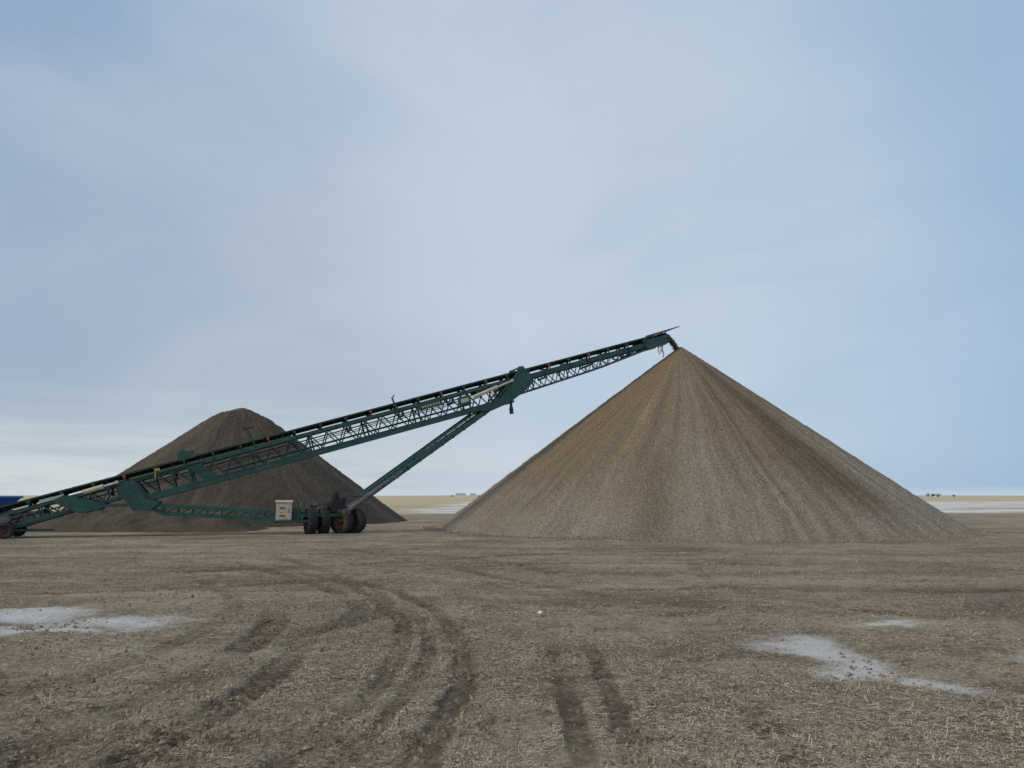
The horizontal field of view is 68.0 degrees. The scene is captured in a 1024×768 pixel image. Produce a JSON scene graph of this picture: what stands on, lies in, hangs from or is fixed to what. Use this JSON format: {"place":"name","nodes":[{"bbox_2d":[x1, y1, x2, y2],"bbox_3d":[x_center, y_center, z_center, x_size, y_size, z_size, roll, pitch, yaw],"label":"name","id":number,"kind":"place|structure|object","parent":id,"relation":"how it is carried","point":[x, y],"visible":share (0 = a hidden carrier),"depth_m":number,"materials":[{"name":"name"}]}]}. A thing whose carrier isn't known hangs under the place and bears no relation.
{"place":"outdoors","nodes":[
{"label":"outdoors","id":0,"kind":"place"},
{"bbox_2d":[456,493,465,496],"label":"farm house","id":1,"kind":"structure","parent":0,"point":[460,494],"depth_m":1134.44,"materials":[{"name":"white"}]},
{"bbox_2d":[0,495,1023,767],"bbox_3d":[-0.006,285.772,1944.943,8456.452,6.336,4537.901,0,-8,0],"label":"ground","id":2,"kind":"structure","parent":0,"point":[988,513],"depth_m":9.09,"materials":[{"name":"brown soil"}]},
{"bbox_2d":[0,496,23,511],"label":"feed hopper machine","id":3,"kind":"object","parent":2,"relation":"on","point":[4,500],"visible":0.42,"depth_m":36.76,"materials":[{"name":"blue paint"}]},
{"bbox_2d":[7,509,267,532],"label":"spoil ridge","id":4,"kind":"structure","parent":2,"relation":"on","point":[121,520],"depth_m":35.86,"materials":[{"name":"brown gravel"}]},
{"bbox_2d":[60,408,407,526],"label":"gravel pile","id":5,"kind":"object","parent":2,"relation":"on","point":[319,480],"visible":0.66,"depth_m":46.29,"materials":[{"name":"brown gravel"}]},
{"bbox_2d":[0,326,678,538],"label":"stacker conveyor","id":6,"kind":"object","parent":2,"relation":"on","point":[336,515],"visible":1,"depth_m":33.95,"materials":[{"name":"green metal"}]},
{"bbox_2d":[2,334,661,510],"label":"carried gravel","id":7,"kind":"structure","parent":6,"relation":"on","point":[314,427],"depth_m":34.45,"materials":[{"name":"brown gravel"}]},
{"bbox_2d":[658,332,680,349],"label":"falling gravel","id":8,"kind":"structure","parent":6,"relation":"on","point":[672,342],"depth_m":41.97,"materials":[{"name":"brown gravel"}]},
{"bbox_2d":[0,541,1023,767],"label":"soil clods","id":9,"kind":"object","parent":2,"relation":"on","point":[381,729],"visible":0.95,"depth_m":6.03,"materials":[{"name":"brown soil"}]},
{"bbox_2d":[0,536,1023,767],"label":"straw stubble","id":10,"kind":"object","parent":2,"relation":"on","point":[905,765],"visible":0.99,"depth_m":6.23,"materials":[{"name":"beige plant"}]},
{"bbox_2d":[437,347,975,541],"bbox_3d":[9.262,3.072,41.326,27.973,10.404,28.210,0,-8,0],"label":"gravel pile","id":11,"kind":"object","parent":2,"relation":"on","point":[681,443],"visible":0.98,"depth_m":32.66,"materials":[{"name":"brown gravel"}]},
{"bbox_2d":[418,526,1003,543],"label":"loose gravel","id":12,"kind":"structure","parent":2,"relation":"on","point":[979,534],"depth_m":28.98,"materials":[{"name":"brown gravel"}]},
{"bbox_2d":[0,0,1023,495],"label":"sky","id":13,"kind":"structure","parent":0,"point":[294,214],"materials":[{"name":"blue"}]}
]}

